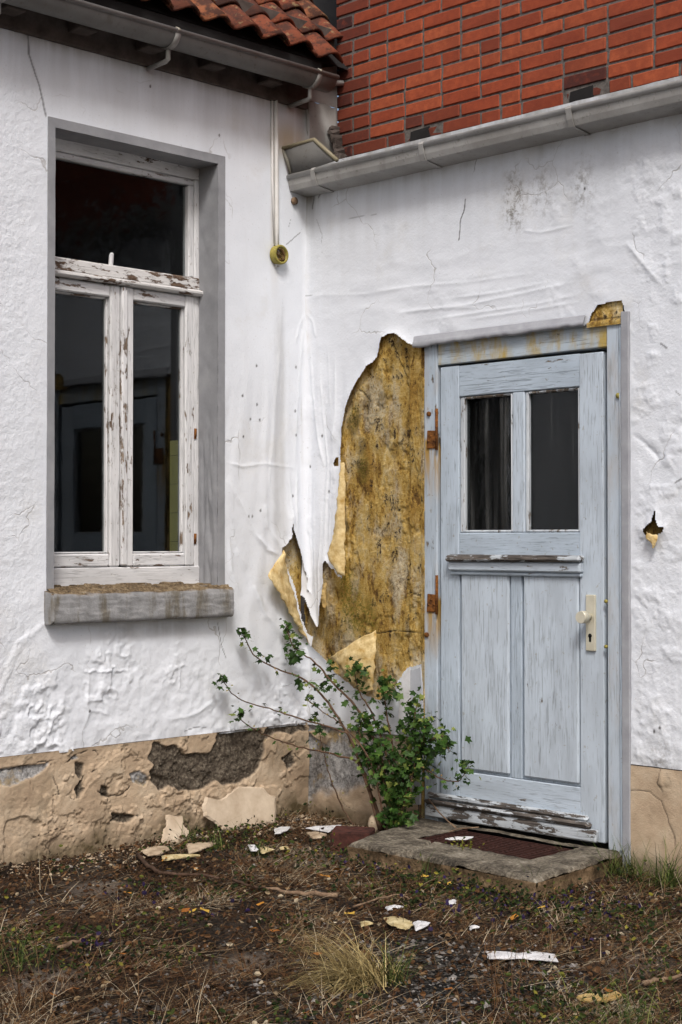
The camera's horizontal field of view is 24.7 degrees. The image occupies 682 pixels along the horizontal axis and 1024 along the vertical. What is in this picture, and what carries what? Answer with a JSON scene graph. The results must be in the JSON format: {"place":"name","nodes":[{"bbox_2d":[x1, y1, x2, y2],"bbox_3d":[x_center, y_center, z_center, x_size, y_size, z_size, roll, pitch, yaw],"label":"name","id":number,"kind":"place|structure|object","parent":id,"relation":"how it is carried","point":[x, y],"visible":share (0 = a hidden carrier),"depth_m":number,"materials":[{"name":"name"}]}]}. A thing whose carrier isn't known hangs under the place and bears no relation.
{"place":"outdoors","nodes":[
{"label":"outdoors","id":0,"kind":"place"},
{"bbox_2d":[0,571,681,1023],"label":"ground","id":1,"kind":"structure","parent":0,"point":[218,921],"depth_m":4.89,"materials":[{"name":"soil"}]},
{"bbox_2d":[5,850,62,893],"bbox_3d":[-1.095,1.289,5.659,0.320,0.150,0.280,0,-1,14],"label":"grass tuft","id":2,"kind":"object","parent":1,"relation":"on","point":[32,887],"visible":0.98,"depth_m":5.65,"materials":[{"name":"green plant"}]},
{"bbox_2d":[0,931,75,975],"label":"grass tuft","id":3,"kind":"object","parent":1,"relation":"on","point":[20,958],"visible":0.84,"depth_m":4.63,"materials":[{"name":"plant"}]},
{"bbox_2d":[0,916,126,1023],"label":"grass tuft","id":4,"kind":"object","parent":1,"relation":"on","point":[24,996],"visible":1,"depth_m":4.22,"materials":[{"name":"plant"}]},
{"bbox_2d":[56,933,92,950],"bbox_3d":[-0.820,1.329,4.825,0.020,0.021,0.187,0,-1,24],"label":"stick","id":5,"kind":"object","parent":1,"relation":"on","point":[67,944],"visible":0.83,"depth_m":4.79,"materials":[{"name":"brown wood"}]},
{"bbox_2d":[141,846,169,856],"bbox_3d":[-0.745,1.351,6.225,0.104,0.015,0.208,0,-1,16],"label":"plaster fragment","id":6,"kind":"object","parent":1,"relation":"on","point":[152,851],"visible":1,"depth_m":6.19,"materials":[{"name":"beige paint"}]},
{"bbox_2d":[62,939,264,1023],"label":"grass tuft","id":7,"kind":"object","parent":1,"relation":"on","point":[155,1021],"visible":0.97,"depth_m":4.13,"materials":[{"name":"beige plant"}]},
{"bbox_2d":[0,0,348,867],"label":"rendered house","id":8,"kind":"structure","parent":1,"relation":"on","point":[154,536],"depth_m":6.76,"materials":[{"name":"white paint"}]},
{"bbox_2d":[54,138,202,585],"bbox_3d":[-0.947,-0.607,6.630,0.101,1.875,0.895,-1,-1,45],"label":"window","id":9,"kind":"structure","parent":8,"relation":"in","point":[119,288],"depth_m":6.64,"materials":[{"name":"white paint"}]},
{"bbox_2d":[271,100,279,266],"bbox_3d":[-0.295,-1.490,7.079,0.023,0.761,0.052,-1,-1,45],"label":"conduit","id":10,"kind":"object","parent":8,"relation":"attached to","point":[275,168],"visible":1,"depth_m":7.07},
{"bbox_2d":[270,245,288,264],"bbox_3d":[-0.279,-1.167,7.073,0.034,0.088,0.088,-1,-1,45],"label":"junction box","id":11,"kind":"object","parent":8,"relation":"attached to","point":[282,254],"visible":1,"depth_m":7.06,"materials":[{"name":"plastic"}]},
{"bbox_2d":[291,197,297,204],"bbox_3d":[-0.212,-1.428,7.159,0.014,0.034,0.034,-1,-1,45],"label":"pipe stub","id":12,"kind":"object","parent":8,"relation":"attached to","point":[294,200],"visible":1,"depth_m":7.15,"materials":[{"name":"metal"}]},
{"bbox_2d":[161,814,188,843],"bbox_3d":[-0.702,1.342,6.530,0.088,0.137,0.180,0,-1,18],"label":"plaster fragment","id":13,"kind":"object","parent":1,"relation":"on","point":[172,824],"visible":0.8,"depth_m":6.54,"materials":[{"name":"beige paint"}]},
{"bbox_2d":[135,853,218,879],"bbox_3d":[-0.665,1.349,5.903,0.111,0.024,0.562,1,-1,-39],"label":"stick","id":14,"kind":"object","parent":1,"relation":"on","point":[145,863],"visible":0.98,"depth_m":5.82,"materials":[{"name":"brown wood"}]},
{"bbox_2d":[161,854,199,860],"bbox_3d":[-0.650,1.350,6.117,0.176,0.017,0.092,1,-1,-41],"label":"wood strip","id":15,"kind":"object","parent":1,"relation":"on","point":[174,856],"visible":1,"depth_m":6.09,"materials":[{"name":"yellow wood"}]},
{"bbox_2d":[1,815,363,884],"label":"plaster crumbs","id":16,"kind":"object","parent":1,"relation":"on","point":[102,855],"visible":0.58,"depth_m":6.31,"materials":[{"name":"beige paint"}]},
{"bbox_2d":[164,817,212,844],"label":"grass tuft","id":17,"kind":"object","parent":1,"relation":"on","point":[188,838],"visible":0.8,"depth_m":6.52,"materials":[{"name":"green plant"}]},
{"bbox_2d":[186,842,215,853],"bbox_3d":[-0.602,1.353,6.282,0.119,0.017,0.246,0,-1,19],"label":"plaster fragment","id":18,"kind":"object","parent":1,"relation":"on","point":[195,847],"visible":1,"depth_m":6.29,"materials":[{"name":"beige paint"}]},
{"bbox_2d":[201,826,234,849],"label":"grass tuft","id":19,"kind":"object","parent":1,"relation":"on","point":[214,840],"visible":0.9,"depth_m":6.38,"materials":[{"name":"green plant"}]},
{"bbox_2d":[202,786,275,830],"bbox_3d":[-0.437,1.301,6.821,0.067,0.193,0.447,-1,-1,45],"label":"plaster fragment","id":20,"kind":"object","parent":1,"relation":"on","point":[259,803],"visible":0.92,"depth_m":6.82,"materials":[{"name":"beige paint"}]},
{"bbox_2d":[231,878,270,889],"bbox_3d":[-0.327,1.344,5.617,0.020,0.016,0.216,1,-1,-43],"label":"stick","id":21,"kind":"object","parent":1,"relation":"on","point":[241,882],"visible":0.98,"depth_m":5.63,"materials":[{"name":"brown wood"}]},
{"bbox_2d":[248,845,257,851],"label":"sheet scrap","id":22,"kind":"object","parent":1,"relation":"on","point":[253,848],"visible":0.97,"depth_m":6.25,"materials":[{"name":"white paint"}]},
{"bbox_2d":[236,839,283,856],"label":"grass tuft","id":23,"kind":"object","parent":1,"relation":"on","point":[259,849],"visible":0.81,"depth_m":6.25,"materials":[{"name":"green plant"}]},
{"bbox_2d":[260,847,273,853],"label":"sheet scrap","id":24,"kind":"object","parent":1,"relation":"on","point":[262,851],"visible":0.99,"depth_m":6.23,"materials":[{"name":"beige paint"}]},
{"bbox_2d":[274,826,289,833],"bbox_3d":[-0.258,1.356,6.650,0.064,0.011,0.179,0,-1,7],"label":"sheet scrap","id":25,"kind":"object","parent":1,"relation":"on","point":[279,830],"visible":1,"depth_m":6.64,"materials":[{"name":"white paint"}]},
{"bbox_2d":[266,887,338,897],"bbox_3d":[-0.140,1.342,5.494,0.279,0.026,0.028,0,-1,23],"label":"stick","id":26,"kind":"object","parent":1,"relation":"on","point":[316,893],"visible":0.94,"depth_m":5.48,"materials":[{"name":"brown wood"}]},
{"bbox_2d":[307,831,326,839],"bbox_3d":[-0.098,1.358,6.566,0.074,0.017,0.146,0,-1,-11],"label":"plaster fragment","id":27,"kind":"object","parent":1,"relation":"on","point":[316,835],"visible":0.96,"depth_m":6.54,"materials":[{"name":"beige paint"}]},
{"bbox_2d":[306,825,340,832],"bbox_3d":[-0.088,1.355,6.686,0.133,0.012,0.196,0,-1,16],"label":"sheet scrap","id":28,"kind":"object","parent":1,"relation":"on","point":[326,829],"visible":0.9,"depth_m":6.67,"materials":[{"name":"white paint"}]},
{"bbox_2d":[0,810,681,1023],"bbox_3d":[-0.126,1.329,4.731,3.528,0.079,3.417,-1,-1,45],"label":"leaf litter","id":29,"kind":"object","parent":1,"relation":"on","point":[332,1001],"visible":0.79,"depth_m":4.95,"materials":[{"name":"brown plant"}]},
{"bbox_2d":[0,801,681,1023],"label":"ground weeds","id":30,"kind":"object","parent":1,"relation":"on","point":[510,983],"visible":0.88,"depth_m":5.08,"materials":[{"name":"green plant"}]},
{"bbox_2d":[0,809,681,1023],"bbox_3d":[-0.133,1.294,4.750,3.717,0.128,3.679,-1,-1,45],"label":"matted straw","id":31,"kind":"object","parent":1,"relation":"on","point":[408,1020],"visible":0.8,"depth_m":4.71,"materials":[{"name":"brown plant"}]},
{"bbox_2d":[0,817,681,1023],"bbox_3d":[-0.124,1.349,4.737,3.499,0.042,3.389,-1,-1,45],"label":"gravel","id":32,"kind":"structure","parent":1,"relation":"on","point":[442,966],"depth_m":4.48,"materials":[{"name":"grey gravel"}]},
{"bbox_2d":[266,911,424,1000],"bbox_3d":[0.015,1.256,4.447,0.504,0.172,0.576,0,-1,-3],"label":"grass tuft","id":33,"kind":"object","parent":1,"relation":"on","point":[352,979],"visible":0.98,"depth_m":4.43,"materials":[{"name":"plant"}]},
{"bbox_2d":[212,618,481,830],"bbox_3d":[0.035,0.927,6.548,1.179,0.914,0.599,-1,-1,45],"label":"currant shrub","id":34,"kind":"object","parent":1,"relation":"on","point":[400,783],"visible":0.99,"depth_m":6.62,"materials":[{"name":"green plant"}]},
{"bbox_2d":[330,826,374,852],"bbox_3d":[0.046,1.340,6.338,0.174,0.107,0.120,0,-1,16],"label":"brick chunk","id":35,"kind":"object","parent":1,"relation":"on","point":[348,835],"visible":0.52,"depth_m":6.30,"materials":[{"name":"red brick"}]},
{"bbox_2d":[360,921,372,926],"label":"sheet scrap","id":36,"kind":"object","parent":1,"relation":"on","point":[366,923],"visible":0.99,"depth_m":5.06,"materials":[{"name":"beige paint"}]},
{"bbox_2d":[55,848,681,953],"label":"violets","id":37,"kind":"object","parent":1,"relation":"on","point":[144,892],"visible":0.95,"depth_m":5.25,"materials":[{"name":"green plant"}]},
{"bbox_2d":[368,813,386,832],"bbox_3d":[0.156,1.332,6.664,0.071,0.098,0.089,-1,-1,45],"label":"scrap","id":38,"kind":"object","parent":1,"relation":"on","point":[371,821],"visible":0.43,"depth_m":6.63,"materials":[{"name":"beige paint"}]},
{"bbox_2d":[352,894,409,907],"bbox_3d":[0.143,1.328,5.312,0.097,0.011,0.251,-1,-1,45],"label":"stick","id":39,"kind":"object","parent":1,"relation":"on","point":[360,904],"visible":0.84,"depth_m":5.34,"materials":[{"name":"brown wood"}]},
{"bbox_2d":[385,905,402,910],"bbox_3d":[0.172,1.341,5.293,0.070,0.011,0.049,1,-1,-34],"label":"sheet scrap","id":40,"kind":"object","parent":1,"relation":"on","point":[392,906],"visible":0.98,"depth_m":5.28,"materials":[{"name":"white paint"}]},
{"bbox_2d":[354,928,436,987],"bbox_3d":[0.157,1.258,4.445,0.271,0.169,0.356,-1,-1,45],"label":"grass tuft","id":41,"kind":"object","parent":1,"relation":"on","point":[390,971],"visible":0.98,"depth_m":4.43,"materials":[{"name":"green plant"}]},
{"bbox_2d":[384,916,412,929],"bbox_3d":[0.195,1.336,5.076,0.085,0.010,0.194,0,-1,-15],"label":"sheet scrap","id":42,"kind":"object","parent":1,"relation":"on","point":[401,923],"visible":0.99,"depth_m":5.06,"materials":[{"name":"beige paint"}]},
{"bbox_2d":[413,920,429,930],"bbox_3d":[0.250,1.335,5.040,0.060,0.011,0.131,0,-1,19],"label":"sheet scrap","id":43,"kind":"object","parent":1,"relation":"on","point":[419,922],"visible":1,"depth_m":5.04,"materials":[{"name":"white paint"}]},
{"bbox_2d":[393,847,451,880],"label":"grass tuft","id":44,"kind":"object","parent":1,"relation":"on","point":[427,867],"visible":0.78,"depth_m":5.82,"materials":[{"name":"green plant"}]},
{"bbox_2d":[469,925,478,930],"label":"sheet scrap","id":45,"kind":"object","parent":1,"relation":"on","point":[472,927],"visible":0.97,"depth_m":5.01,"materials":[{"name":"white paint"}]},
{"bbox_2d":[281,0,681,880],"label":"brick house","id":46,"kind":"structure","parent":1,"relation":"on","point":[491,190],"depth_m":6.42,"materials":[{"name":"white paint"}]},
{"bbox_2d":[424,352,607,842],"bbox_3d":[0.686,0.334,6.348,0.910,1.911,0.118,-1,-1,45],"label":"door","id":47,"kind":"structure","parent":46,"relation":"in","point":[524,614],"depth_m":6.31,"materials":[{"name":"blue paint"}]},
{"bbox_2d":[347,818,621,899],"bbox_3d":[0.507,1.369,6.076,1.109,0.154,0.602,-1,-1,45],"label":"concrete step","id":48,"kind":"object","parent":1,"relation":"on","point":[494,855],"visible":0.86,"depth_m":5.92,"materials":[{"name":"grey concrete"}]},
{"bbox_2d":[420,798,478,837],"bbox_3d":[0.449,1.288,6.434,0.355,0.157,0.135,-1,-1,45],"label":"dry stalk","id":49,"kind":"object","parent":48,"relation":"on","point":[448,821],"visible":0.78,"depth_m":6.40,"materials":[{"name":"brown plant"}]},
{"bbox_2d":[446,836,472,839],"bbox_3d":[0.471,1.290,6.167,0.123,0.010,0.060,0,-1,-6],"label":"sheet scrap","id":50,"kind":"object","parent":48,"relation":"on","point":[461,838],"visible":0.85,"depth_m":6.16,"materials":[{"name":"white paint"}]},
{"bbox_2d":[445,837,484,849],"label":"weed","id":51,"kind":"object","parent":48,"relation":"on","point":[461,845],"visible":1,"depth_m":6.01,"materials":[{"name":"green plant"}]},
{"bbox_2d":[436,891,562,1018],"bbox_3d":[0.410,1.195,4.226,0.340,0.288,0.359,-1,-1,45],"label":"grass tuft","id":52,"kind":"object","parent":1,"relation":"on","point":[499,972],"visible":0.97,"depth_m":4.20,"materials":[{"name":"green plant"}]},
{"bbox_2d":[486,951,557,961],"bbox_3d":[0.540,1.329,4.667,0.211,0.013,0.134,0,-1,3],"label":"sheet strip","id":53,"kind":"object","parent":1,"relation":"on","point":[503,955],"visible":0.91,"depth_m":4.65,"materials":[{"name":"white paint"}]},
{"bbox_2d":[505,865,561,895],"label":"grass tuft","id":54,"kind":"object","parent":1,"relation":"on","point":[532,875],"visible":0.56,"depth_m":5.52,"materials":[{"name":"green plant"}]},
{"bbox_2d":[576,991,621,1002],"bbox_3d":[0.705,1.319,4.235,0.133,0.013,0.059,0,-1,-16],"label":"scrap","id":55,"kind":"object","parent":1,"relation":"on","point":[598,998],"visible":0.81,"depth_m":4.23,"materials":[{"name":"yellow wood"}]},
{"bbox_2d":[524,967,681,1023],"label":"grass tuft","id":56,"kind":"object","parent":1,"relation":"on","point":[633,1011],"visible":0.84,"depth_m":4.11,"materials":[{"name":"plant"}]},
{"bbox_2d":[576,833,662,876],"bbox_3d":[1.010,1.283,5.844,0.375,0.168,0.442,0,-1,-13],"label":"grass tuft","id":57,"kind":"object","parent":1,"relation":"on","point":[610,869],"visible":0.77,"depth_m":5.84,"materials":[{"name":"green plant"}]},
{"bbox_2d":[590,838,676,887],"bbox_3d":[1.074,1.283,5.782,0.437,0.167,0.426,-1,-1,45],"label":"grass tuft","id":58,"kind":"object","parent":1,"relation":"on","point":[634,870],"visible":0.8,"depth_m":5.79,"materials":[{"name":"green plant"}]},
{"bbox_2d":[606,831,681,896],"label":"grass tuft","id":59,"kind":"object","parent":1,"relation":"on","point":[670,877],"visible":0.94,"depth_m":5.66,"materials":[{"name":"green plant"}]},
{"bbox_2d":[641,974,681,985],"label":"stick","id":60,"kind":"object","parent":1,"relation":"on","point":[649,982],"visible":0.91,"depth_m":4.40,"materials":[{"name":"brown wood"}]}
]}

